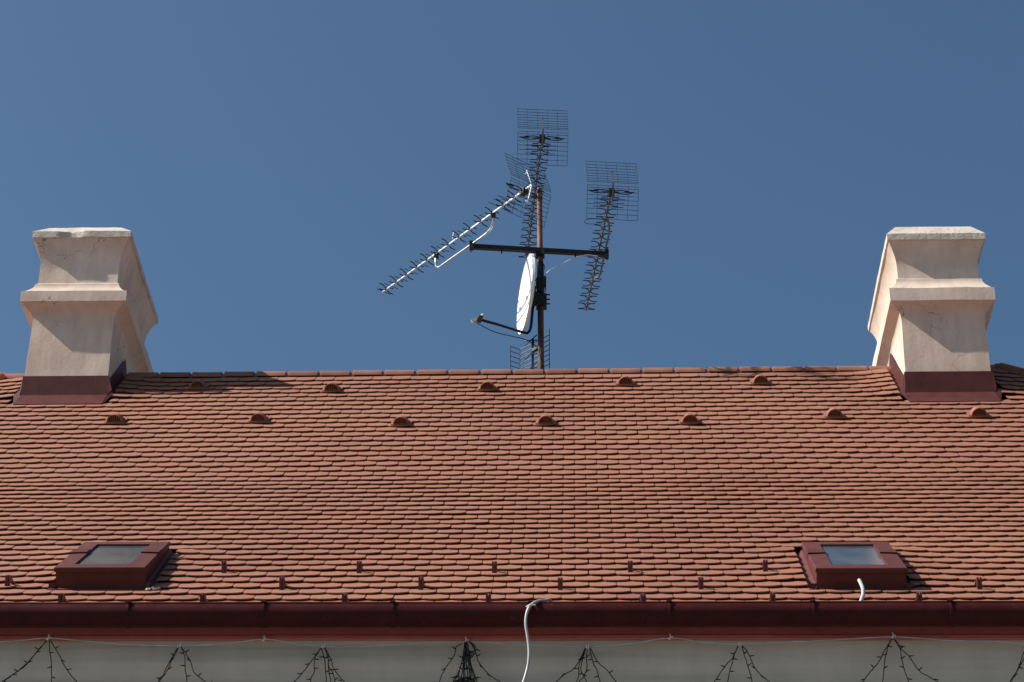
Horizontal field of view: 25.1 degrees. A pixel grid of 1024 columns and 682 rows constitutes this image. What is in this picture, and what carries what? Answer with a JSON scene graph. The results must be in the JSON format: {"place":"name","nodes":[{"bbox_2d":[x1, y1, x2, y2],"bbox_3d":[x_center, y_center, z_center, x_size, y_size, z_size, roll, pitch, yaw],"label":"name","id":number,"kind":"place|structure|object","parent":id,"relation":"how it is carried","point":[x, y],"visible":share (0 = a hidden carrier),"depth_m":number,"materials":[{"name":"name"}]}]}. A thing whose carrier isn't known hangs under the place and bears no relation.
{"place":"outdoors","nodes":[
{"label":"outdoors","id":0,"kind":"place"},
{"bbox_2d":[0,0,1023,373],"label":"sky","id":1,"kind":"structure","parent":0,"point":[268,165],"materials":[{"name":"blue"}]},
{"label":"ground","id":2,"kind":"structure","parent":0,"visible":0},
{"bbox_2d":[0,226,1023,681],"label":"tiled house","id":3,"kind":"structure","parent":2,"relation":"on","point":[164,514],"depth_m":17.32,"materials":[{"name":"tile"}]},
{"bbox_2d":[0,632,1023,646],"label":"light cord","id":4,"kind":"object","parent":3,"relation":"attached to","point":[466,639],"visible":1,"depth_m":14.51,"materials":[{"name":"black plastic"}]},
{"bbox_2d":[2,640,76,681],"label":"fairy lights","id":5,"kind":"object","parent":4,"relation":"hanging from","point":[29,661],"visible":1,"depth_m":14.52,"materials":[{"name":"black plastic"}]},
{"bbox_2d":[156,643,212,681],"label":"fairy lights","id":6,"kind":"object","parent":4,"relation":"hanging from","point":[171,659],"visible":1,"depth_m":14.49,"materials":[{"name":"black plastic"}]},
{"bbox_2d":[293,644,344,681],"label":"fairy lights","id":7,"kind":"object","parent":4,"relation":"hanging from","point":[328,657],"visible":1,"depth_m":14.46,"materials":[{"name":"black plastic"}]},
{"bbox_2d":[439,641,500,681],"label":"fairy lights","id":8,"kind":"object","parent":4,"relation":"hanging from","point":[466,657],"visible":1,"depth_m":14.42,"materials":[{"name":"black plastic"}]},
{"bbox_2d":[556,645,616,681],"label":"fairy lights","id":9,"kind":"object","parent":4,"relation":"hanging from","point":[582,657],"visible":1,"depth_m":14.42,"materials":[{"name":"black plastic"}]},
{"bbox_2d":[714,642,769,681],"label":"fairy lights","id":10,"kind":"object","parent":4,"relation":"hanging from","point":[733,658],"visible":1,"depth_m":14.39,"materials":[{"name":"black plastic"}]},
{"bbox_2d":[861,639,938,681],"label":"fairy lights","id":11,"kind":"object","parent":4,"relation":"hanging from","point":[900,647],"visible":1,"depth_m":14.37,"materials":[{"name":"black plastic"}]},
{"bbox_2d":[1009,652,1023,681],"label":"fairy lights","id":12,"kind":"object","parent":4,"relation":"hanging from","point":[1019,664],"visible":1,"depth_m":14.34,"materials":[{"name":"black plastic"}]},
{"bbox_2d":[522,598,551,681],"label":"white hose","id":13,"kind":"object","parent":3,"relation":"attached to","point":[530,605],"visible":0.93,"depth_m":14.30,"materials":[{"name":"plastic"}]},
{"bbox_2d":[469,188,608,368],"bbox_3d":[0.261,0.124,22.326,1.401,3.904,0.147,3,-31,-5],"label":"antenna mast","id":14,"kind":"object","parent":3,"relation":"on","point":[540,251],"visible":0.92,"depth_m":22.88,"materials":[{"name":"metal"}]},
{"bbox_2d":[378,153,550,294],"bbox_3d":[-0.575,-1.008,23.078,0.494,0.663,2.514,22,-37,-32],"label":"yagi aerial","id":15,"kind":"object","parent":14,"relation":"attached to","point":[523,192],"visible":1,"depth_m":22.66,"materials":[{"name":"silver metal"}]},
{"bbox_2d":[471,254,549,334],"bbox_3d":[0.022,-0.421,22.652,0.669,0.871,0.648,-11,-32,19],"label":"satellite dish","id":16,"kind":"object","parent":14,"relation":"attached to","point":[530,298],"visible":1,"depth_m":22.64,"materials":[{"name":"white paint"}]},
{"bbox_2d":[476,322,537,347],"bbox_3d":[-0.051,-0.043,22.359,0.625,0.207,0.057,7,-31,-12],"label":"dish cable","id":17,"kind":"object","parent":16,"relation":"hanging from","point":[507,335],"visible":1,"depth_m":22.36,"materials":[{"name":"black plastic"}]},
{"bbox_2d":[510,329,549,370],"bbox_3d":[0.171,0.233,22.457,0.123,0.690,0.436,27,-40,-37],"label":"panel aerial","id":18,"kind":"object","parent":14,"relation":"attached to","point":[534,349],"visible":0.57,"depth_m":22.48,"materials":[{"name":"grey metal"}]},
{"bbox_2d":[537,263,545,370],"bbox_3d":[0.293,-0.224,22.551,0.087,1.278,0.111,0,-31,2],"label":"mast cable","id":19,"kind":"object","parent":14,"relation":"attached to","point":[539,324],"visible":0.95,"depth_m":22.46,"materials":[{"name":"black plastic"}]},
{"bbox_2d":[517,109,567,258],"bbox_3d":[0.228,-1.467,23.421,0.492,0.662,2.325,2,-31,-3],"label":"yagi aerial","id":20,"kind":"object","parent":14,"relation":"attached to","point":[541,138],"visible":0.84,"depth_m":22.62,"materials":[{"name":"grey metal"}]},
{"bbox_2d":[545,255,597,275],"bbox_3d":[0.581,-0.741,22.817,0.547,0.307,0.052,2,-31,-3],"label":"aerial cable","id":21,"kind":"object","parent":14,"relation":"attached to","point":[570,259],"visible":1,"depth_m":22.85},
{"bbox_2d":[578,161,638,310],"bbox_3d":[0.868,-0.913,23.000,0.492,0.662,2.334,3,-31,-4],"label":"yagi aerial","id":22,"kind":"object","parent":14,"relation":"attached to","point":[611,192],"visible":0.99,"depth_m":22.29,"materials":[{"name":"grey metal"}]},
{"bbox_2d":[857,578,864,600],"bbox_3d":[2.205,1.611,14.560,0.066,0.291,0.136,-14,-33,23],"label":"white hose","id":23,"kind":"object","parent":3,"relation":"attached to","point":[861,584],"visible":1,"depth_m":14.56,"materials":[{"name":"plastic"}]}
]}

